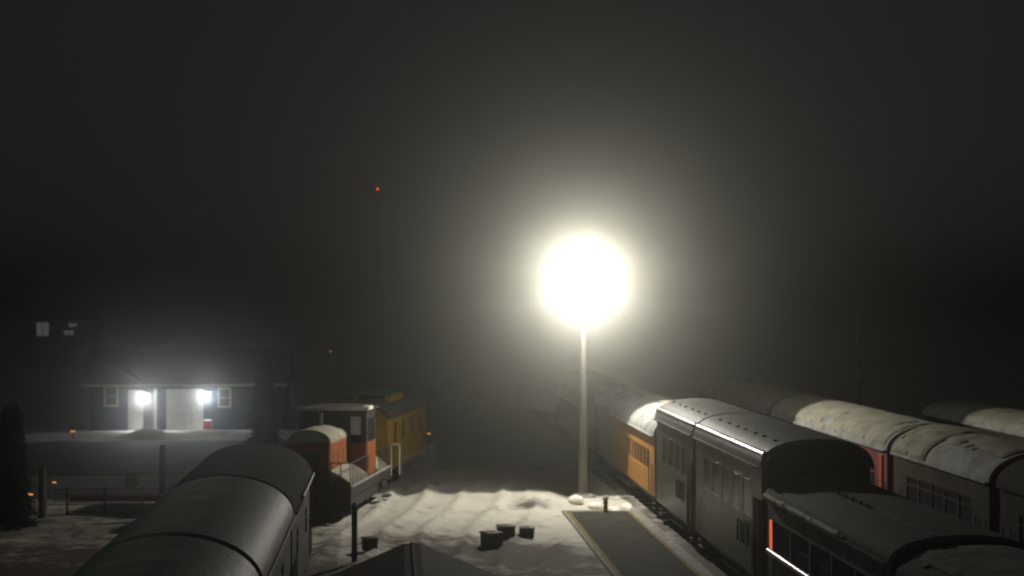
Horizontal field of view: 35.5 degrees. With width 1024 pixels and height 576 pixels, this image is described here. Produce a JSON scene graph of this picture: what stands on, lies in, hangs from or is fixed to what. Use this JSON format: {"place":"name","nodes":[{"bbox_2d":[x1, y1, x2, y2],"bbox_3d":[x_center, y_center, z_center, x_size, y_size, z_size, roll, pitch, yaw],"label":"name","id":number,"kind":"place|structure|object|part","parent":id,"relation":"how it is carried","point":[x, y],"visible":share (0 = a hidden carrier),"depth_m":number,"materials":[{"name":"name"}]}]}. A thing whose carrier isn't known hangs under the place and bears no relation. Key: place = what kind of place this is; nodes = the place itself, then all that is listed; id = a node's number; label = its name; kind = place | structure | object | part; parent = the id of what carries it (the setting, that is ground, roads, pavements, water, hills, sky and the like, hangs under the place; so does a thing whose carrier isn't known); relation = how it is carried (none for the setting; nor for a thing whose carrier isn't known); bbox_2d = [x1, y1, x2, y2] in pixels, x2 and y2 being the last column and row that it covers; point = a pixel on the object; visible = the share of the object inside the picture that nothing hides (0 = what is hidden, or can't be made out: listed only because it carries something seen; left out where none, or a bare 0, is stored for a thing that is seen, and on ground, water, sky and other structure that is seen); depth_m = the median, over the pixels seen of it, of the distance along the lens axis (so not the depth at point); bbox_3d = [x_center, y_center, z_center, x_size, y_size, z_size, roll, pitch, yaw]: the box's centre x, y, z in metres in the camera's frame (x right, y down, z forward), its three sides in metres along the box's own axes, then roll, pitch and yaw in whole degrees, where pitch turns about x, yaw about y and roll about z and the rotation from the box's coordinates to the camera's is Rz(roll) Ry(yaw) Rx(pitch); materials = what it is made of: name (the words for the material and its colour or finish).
{"place":"outdoors","nodes":[
{"label":"outdoors","id":0,"kind":"place"},
{"bbox_2d":[69,494,163,501],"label":"steel beam","id":1,"kind":"structure","parent":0,"point":[116,498],"depth_m":65.82,"materials":[{"name":"metal"}]},
{"bbox_2d":[1,440,286,473],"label":"road","id":2,"kind":"structure","parent":0,"point":[66,457],"depth_m":84.77,"materials":[{"name":"grey asphalt"}]},
{"bbox_2d":[0,305,1023,575],"bbox_3d":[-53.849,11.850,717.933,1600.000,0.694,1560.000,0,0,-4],"label":"snow ground","id":3,"kind":"structure","parent":0,"point":[482,379],"depth_m":167.16,"materials":[{"name":"white snow"}]},
{"bbox_2d":[0,403,40,531],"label":"evergreen tree","id":4,"kind":"object","parent":3,"relation":"on","point":[16,508],"visible":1,"depth_m":58.46,"materials":[{"name":"green plant"}]},
{"bbox_2d":[38,467,46,517],"bbox_3d":[-17.948,7.928,61.156,0.316,2.156,0.316,0,0,-4],"label":"wooden post","id":5,"kind":"object","parent":3,"relation":"on","point":[42,502],"visible":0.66,"depth_m":61.04,"materials":[{"name":"brown wood"}]},
{"bbox_2d":[19,311,104,368],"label":"distant house","id":6,"kind":"structure","parent":3,"relation":"on","point":[61,339],"depth_m":186.59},
{"bbox_2d":[37,322,48,335],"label":"window","id":7,"kind":"structure","parent":6,"relation":"in","point":[42,327],"depth_m":186.37,"materials":[{"name":"grey glass"}]},
{"bbox_2d":[64,330,73,334],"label":"window","id":8,"kind":"structure","parent":6,"relation":"in","point":[66,332],"depth_m":186.58,"materials":[{"name":"grey glass"}]},
{"bbox_2d":[69,323,76,326],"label":"window","id":9,"kind":"structure","parent":6,"relation":"in","point":[70,324],"depth_m":186.62,"materials":[{"name":"grey glass"}]},
{"bbox_2d":[46,486,170,514],"bbox_3d":[-14.874,8.300,62.021,6.232,1.220,0.090,0,0,-4],"label":"rail fence","id":10,"kind":"object","parent":3,"relation":"on","point":[142,488],"visible":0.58,"depth_m":61.93,"materials":[{"name":"metal"}]},
{"bbox_2d":[125,476,138,486],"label":"utility box","id":11,"kind":"object","parent":3,"relation":"on","point":[131,481],"visible":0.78,"depth_m":70.94,"materials":[{"name":"green paint"}]},
{"bbox_2d":[159,445,164,492],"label":"wooden post","id":12,"kind":"object","parent":3,"relation":"on","point":[162,469],"visible":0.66,"depth_m":66.84,"materials":[{"name":"brown wood"}]},
{"bbox_2d":[78,348,295,430],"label":"blue garage","id":13,"kind":"structure","parent":3,"relation":"on","point":[166,388],"depth_m":101.84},
{"bbox_2d":[104,387,117,406],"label":"window","id":14,"kind":"structure","parent":13,"relation":"in","point":[110,393],"depth_m":101.33,"materials":[{"name":"white paint"}]},
{"bbox_2d":[128,390,142,429],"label":"white door","id":15,"kind":"structure","parent":13,"relation":"in","point":[135,400],"depth_m":101.40,"materials":[{"name":"paint"}]},
{"bbox_2d":[144,391,153,427],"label":"side door","id":16,"kind":"structure","parent":13,"relation":"in","point":[149,402],"depth_m":101.50,"materials":[{"name":"white paint"}]},
{"bbox_2d":[166,389,202,429],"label":"garage door","id":17,"kind":"structure","parent":13,"relation":"in","point":[184,407],"depth_m":101.65,"materials":[{"name":"white paint"}]},
{"bbox_2d":[217,388,230,407],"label":"window","id":18,"kind":"structure","parent":13,"relation":"in","point":[224,394],"depth_m":101.85,"materials":[{"name":"white paint"}]},
{"bbox_2d":[203,420,212,429],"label":"red barrel","id":19,"kind":"object","parent":3,"relation":"on","point":[207,424],"visible":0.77,"depth_m":100.37,"materials":[{"name":"plastic"}]},
{"bbox_2d":[241,356,291,444],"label":"evergreen tree","id":20,"kind":"object","parent":3,"relation":"on","point":[266,429],"visible":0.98,"depth_m":90.83,"materials":[{"name":"green plant"}]},
{"bbox_2d":[328,350,332,386],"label":"street lamp","id":21,"kind":"object","parent":3,"relation":"on","point":[330,366],"visible":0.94,"depth_m":149.06,"materials":[{"name":"metal"}]},
{"bbox_2d":[287,403,399,517],"bbox_3d":[-6.824,6.737,63.360,3.472,4.120,8.100,0,0,7],"label":"switcher locomotive","id":22,"kind":"object","parent":3,"relation":"on","point":[333,445],"visible":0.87,"depth_m":62.06,"materials":[{"name":"metal"}]},
{"bbox_2d":[350,502,358,562],"bbox_3d":[-4.984,7.818,50.600,0.260,2.070,0.260,0,0,-4],"label":"switch post","id":23,"kind":"object","parent":3,"relation":"on","point":[354,506],"visible":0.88,"depth_m":50.51,"materials":[{"name":"metal"}]},
{"bbox_2d":[361,536,378,550],"bbox_3d":[-4.730,8.491,53.179,0.580,0.445,0.460,0,0,-10],"label":"storage crate","id":24,"kind":"object","parent":3,"relation":"on","point":[368,543],"visible":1,"depth_m":52.98,"materials":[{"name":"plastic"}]},
{"bbox_2d":[374,188,383,357],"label":"radio mast","id":25,"kind":"object","parent":3,"relation":"on","point":[377,282],"visible":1,"depth_m":219.24,"materials":[{"name":"metal"}]},
{"bbox_2d":[349,389,427,483],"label":"yellow caboose","id":26,"kind":"object","parent":3,"relation":"on","point":[400,416],"visible":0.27,"depth_m":72.93,"materials":[{"name":"metal"}]},
{"bbox_2d":[394,422,396,441],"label":"window","id":27,"kind":"structure","parent":26,"relation":"in","point":[395,428],"depth_m":71.17,"materials":[{"name":"black glass"}]},
{"bbox_2d":[403,418,405,437],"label":"window","id":28,"kind":"structure","parent":26,"relation":"in","point":[404,424],"depth_m":73.32,"materials":[{"name":"black glass"}]},
{"bbox_2d":[411,415,413,433],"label":"window","id":29,"kind":"structure","parent":26,"relation":"in","point":[412,421],"depth_m":75.36,"materials":[{"name":"black glass"}]},
{"bbox_2d":[418,412,420,430],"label":"window","id":30,"kind":"structure","parent":26,"relation":"in","point":[419,418],"depth_m":77.24,"materials":[{"name":"black glass"}]},
{"bbox_2d":[331,542,497,575],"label":"kiosk","id":31,"kind":"object","parent":3,"relation":"on","point":[414,559],"visible":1,"depth_m":28.70,"materials":[{"name":"grey"}]},
{"bbox_2d":[401,441,435,491],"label":"walkway railing","id":32,"kind":"object","parent":3,"relation":"on","point":[422,449],"visible":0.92,"depth_m":72.22,"materials":[{"name":"grey metal"}]},
{"bbox_2d":[479,530,503,547],"bbox_3d":[-0.697,8.529,54.294,0.630,0.555,0.660,0,0,-33],"label":"storage crate","id":33,"kind":"object","parent":3,"relation":"on","point":[491,538],"visible":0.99,"depth_m":54.07,"materials":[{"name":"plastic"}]},
{"bbox_2d":[496,524,515,539],"bbox_3d":[-0.213,8.473,55.661,0.660,0.485,0.560,0,0,-10],"label":"storage crate","id":34,"kind":"object","parent":3,"relation":"on","point":[508,530],"visible":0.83,"depth_m":55.42,"materials":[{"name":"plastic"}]},
{"bbox_2d":[518,525,534,537],"bbox_3d":[0.515,8.570,56.186,0.580,0.405,0.510,0,0,-1],"label":"storage crate","id":35,"kind":"object","parent":3,"relation":"on","point":[526,531],"visible":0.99,"depth_m":55.96,"materials":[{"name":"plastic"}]},
{"bbox_2d":[568,495,583,503],"bbox_3d":[2.596,8.561,64.910,0.690,0.315,0.849,0,0,-4],"label":"snow lump","id":36,"kind":"object","parent":3,"relation":"on","point":[575,499],"visible":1,"depth_m":64.56,"materials":[{"name":"white snow"}]},
{"bbox_2d":[571,271,594,497],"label":"lamp post","id":37,"kind":"object","parent":3,"relation":"on","point":[582,279],"visible":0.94,"depth_m":65.85,"materials":[{"name":"metal"}]},
{"bbox_2d":[586,502,602,509],"bbox_3d":[3.357,8.716,64.212,0.757,0.272,1.001,0,0,-4],"label":"snow lump","id":38,"kind":"object","parent":3,"relation":"on","point":[595,505],"visible":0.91,"depth_m":63.87,"materials":[{"name":"white snow"}]},
{"bbox_2d":[602,495,608,511],"bbox_3d":[3.670,8.519,62.733,0.300,0.790,0.292,0,0,-4],"label":"marker post","id":39,"kind":"object","parent":3,"relation":"on","point":[605,502],"visible":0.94,"depth_m":62.65,"materials":[{"name":"brown paint"}]},
{"bbox_2d":[608,506,619,510],"bbox_3d":[4.046,8.771,63.450,0.545,0.231,1.111,0,0,-4],"label":"snow lump","id":40,"kind":"object","parent":3,"relation":"on","point":[615,508],"visible":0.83,"depth_m":63.23,"materials":[{"name":"white snow"}]},
{"bbox_2d":[620,503,633,509],"bbox_3d":[4.578,8.728,63.690,0.616,0.312,1.235,0,0,-4],"label":"snow lump","id":41,"kind":"object","parent":3,"relation":"on","point":[626,506],"visible":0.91,"depth_m":63.35,"materials":[{"name":"white snow"}]},
{"bbox_2d":[562,509,714,575],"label":"platform","id":42,"kind":"structure","parent":3,"relation":"on","point":[688,558],"depth_m":54.63,"materials":[{"name":"concrete"}]},
{"bbox_2d":[566,511,622,575],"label":"platform line","id":43,"kind":"object","parent":42,"relation":"on","point":[603,554],"visible":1,"depth_m":54.14,"materials":[{"name":"yellow paint"}]},
{"bbox_2d":[571,511,696,575],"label":"platform surface","id":44,"kind":"object","parent":42,"relation":"on","point":[627,543],"visible":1,"depth_m":54.16,"materials":[{"name":"concrete"}]},
{"bbox_2d":[628,511,700,575],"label":"platform line","id":45,"kind":"object","parent":42,"relation":"on","point":[668,547],"visible":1,"depth_m":53.92,"materials":[{"name":"yellow paint"}]},
{"bbox_2d":[531,409,748,575],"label":"railway track","id":46,"kind":"structure","parent":3,"relation":"on","point":[551,422],"depth_m":73.37,"materials":[{"name":"metal"}]},
{"bbox_2d":[556,369,633,461],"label":"yellow coach","id":47,"kind":"object","parent":46,"relation":"on","point":[568,385],"visible":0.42,"depth_m":87.67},
{"bbox_2d":[594,385,675,509],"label":"yellow coach","id":48,"kind":"object","parent":46,"relation":"on","point":[626,436],"visible":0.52,"depth_m":68.84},
{"bbox_2d":[641,445,642,463],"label":"window","id":49,"kind":"structure","parent":48,"relation":"in","point":[641,445],"depth_m":64.42,"materials":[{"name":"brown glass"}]},
{"bbox_2d":[644,447,645,465],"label":"window","id":50,"kind":"structure","parent":48,"relation":"in","point":[644,447],"depth_m":63.66,"materials":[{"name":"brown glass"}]},
{"bbox_2d":[653,398,761,541],"bbox_3d":[7.253,6.390,57.021,3.270,4.450,8.000,0,0,-4],"label":"black coach","id":51,"kind":"object","parent":46,"relation":"on","point":[678,420],"visible":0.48,"depth_m":56.38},
{"bbox_2d":[663,437,666,463],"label":"window","id":52,"kind":"structure","parent":51,"relation":"in","point":[664,439],"depth_m":58.72,"materials":[{"name":"black glass"}]},
{"bbox_2d":[669,440,672,467],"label":"window","id":53,"kind":"structure","parent":51,"relation":"in","point":[670,442],"depth_m":57.55,"materials":[{"name":"black glass"}]},
{"bbox_2d":[675,443,678,471],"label":"window","id":54,"kind":"structure","parent":51,"relation":"in","point":[676,445],"depth_m":56.25,"materials":[{"name":"black glass"}]},
{"bbox_2d":[682,447,685,475],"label":"window","id":55,"kind":"structure","parent":51,"relation":"in","point":[683,449],"depth_m":55.00,"materials":[{"name":"black glass"}]},
{"bbox_2d":[687,460,692,533],"bbox_3d":[5.978,7.019,53.798,0.035,2.400,0.830,0,0,-4],"label":"side door","id":56,"kind":"structure","parent":51,"relation":"in","point":[689,464],"depth_m":53.76,"materials":[{"name":"black metal"}]},
{"bbox_2d":[692,413,874,575],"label":"black coach","id":57,"kind":"object","parent":46,"relation":"on","point":[745,462],"visible":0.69,"depth_m":45.77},
{"bbox_2d":[704,458,709,490],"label":"window","id":58,"kind":"structure","parent":57,"relation":"in","point":[706,462],"depth_m":51.05,"materials":[{"name":"black glass"}]},
{"bbox_2d":[713,463,718,495],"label":"window","id":59,"kind":"structure","parent":57,"relation":"in","point":[715,467],"depth_m":49.48,"materials":[{"name":"black glass"}]},
{"bbox_2d":[722,467,728,501],"bbox_3d":[6.439,5.916,48.087,0.020,0.950,1.000,0,0,-4],"label":"window","id":60,"kind":"structure","parent":57,"relation":"in","point":[725,473],"depth_m":48.15,"materials":[{"name":"black glass"}]},
{"bbox_2d":[733,473,739,508],"bbox_3d":[6.548,5.908,46.641,0.020,0.950,1.000,0,0,-4],"label":"window","id":61,"kind":"structure","parent":57,"relation":"in","point":[736,479],"depth_m":46.61,"materials":[{"name":"black glass"}]},
{"bbox_2d":[743,478,750,515],"bbox_3d":[6.656,5.901,45.196,0.020,0.950,1.000,0,0,-4],"label":"window","id":62,"kind":"structure","parent":57,"relation":"in","point":[746,484],"depth_m":45.17,"materials":[{"name":"black glass"}]},
{"bbox_2d":[753,496,760,575],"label":"side door","id":63,"kind":"structure","parent":57,"relation":"in","point":[756,502],"depth_m":43.88,"materials":[{"name":"black metal"}]},
{"bbox_2d":[762,475,1023,575],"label":"open coach","id":64,"kind":"object","parent":46,"relation":"on","point":[825,525],"visible":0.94,"depth_m":36.69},
{"bbox_2d":[894,544,1023,575],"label":"snowy coach","id":65,"kind":"object","parent":46,"relation":"on","point":[976,560],"visible":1,"depth_m":30.24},
{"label":"railway track","id":66,"kind":"object","parent":3,"relation":"on","visible":0},
{"bbox_2d":[921,400,1023,441],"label":"grey coach","id":67,"kind":"object","parent":66,"relation":"on","point":[1005,422],"visible":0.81,"depth_m":67.62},
{"bbox_2d":[0,0,1023,304],"label":"sky","id":68,"kind":"structure","parent":0,"point":[153,152],"materials":[{"name":"black"}]},
{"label":"railway track","id":69,"kind":"object","parent":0,"visible":0},
{"bbox_2d":[698,376,814,417],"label":"red coach","id":70,"kind":"object","parent":69,"relation":"on","point":[762,398],"visible":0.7,"depth_m":79.17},
{"bbox_2d":[770,394,938,491],"bbox_3d":[13.862,6.688,63.833,3.270,3.923,17.400,0,0,-4],"label":"red coach","id":71,"kind":"object","parent":69,"relation":"on","point":[874,433],"visible":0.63,"depth_m":60.30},
{"bbox_2d":[870,465,874,484],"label":"window","id":72,"kind":"structure","parent":71,"relation":"in","point":[872,470],"depth_m":57.23,"materials":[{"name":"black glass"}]},
{"bbox_2d":[890,424,1023,532],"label":"red coach","id":73,"kind":"object","parent":69,"relation":"on","point":[954,470],"visible":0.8,"depth_m":49.44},
{"bbox_2d":[906,477,917,501],"bbox_3d":[13.213,6.639,52.752,0.072,0.750,1.104,0,0,-4],"label":"window","id":74,"kind":"structure","parent":73,"relation":"in","point":[912,483],"depth_m":52.72,"materials":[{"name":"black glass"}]},
{"bbox_2d":[918,481,929,505],"bbox_3d":[13.305,6.633,51.531,0.072,0.750,1.104,0,0,-4],"label":"window","id":75,"kind":"structure","parent":73,"relation":"in","point":[924,488],"depth_m":51.54,"materials":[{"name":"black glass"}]},
{"bbox_2d":[931,485,942,511],"bbox_3d":[13.396,6.627,50.310,0.072,0.750,1.104,0,0,-4],"label":"window","id":76,"kind":"structure","parent":73,"relation":"in","point":[937,492],"depth_m":50.33,"materials":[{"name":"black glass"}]},
{"bbox_2d":[944,490,956,516],"bbox_3d":[13.488,6.621,49.090,0.072,0.750,1.104,0,0,-4],"label":"window","id":77,"kind":"structure","parent":73,"relation":"in","point":[951,497],"depth_m":49.14,"materials":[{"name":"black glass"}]},
{"bbox_2d":[958,495,971,522],"bbox_3d":[13.579,6.614,47.869,0.072,0.750,1.104,0,0,-4],"label":"window","id":78,"kind":"structure","parent":73,"relation":"in","point":[965,503],"depth_m":47.86,"materials":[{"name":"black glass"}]},
{"bbox_2d":[995,458,1023,542],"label":"red coach","id":79,"kind":"object","parent":69,"relation":"on","point":[1010,482],"visible":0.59,"depth_m":44.33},
{"bbox_2d":[1019,516,1023,542],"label":"window","id":80,"kind":"structure","parent":79,"relation":"in","point":[1022,518],"depth_m":43.61,"materials":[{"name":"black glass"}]},
{"bbox_3d":[-6.582,8.643,33.559,2.600,0.290,44.000,0,0,-4],"label":"railway track","id":81,"kind":"object","parent":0,"visible":0},
{"bbox_2d":[71,536,258,575],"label":"green car","id":82,"kind":"object","parent":81,"relation":"on","point":[168,556],"visible":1,"depth_m":27.08,"materials":[{"name":"metal"}]},
{"bbox_2d":[90,476,295,575],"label":"green car","id":83,"kind":"object","parent":81,"relation":"on","point":[251,521],"visible":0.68,"depth_m":32.99,"materials":[{"name":"metal"}]},
{"bbox_2d":[167,443,314,575],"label":"dark car","id":84,"kind":"object","parent":81,"relation":"on","point":[287,473],"visible":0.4,"depth_m":42.48,"materials":[{"name":"metal"}]},
{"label":"window","id":85,"kind":"part","parent":84,"relation":"part of","materials":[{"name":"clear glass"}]}
]}

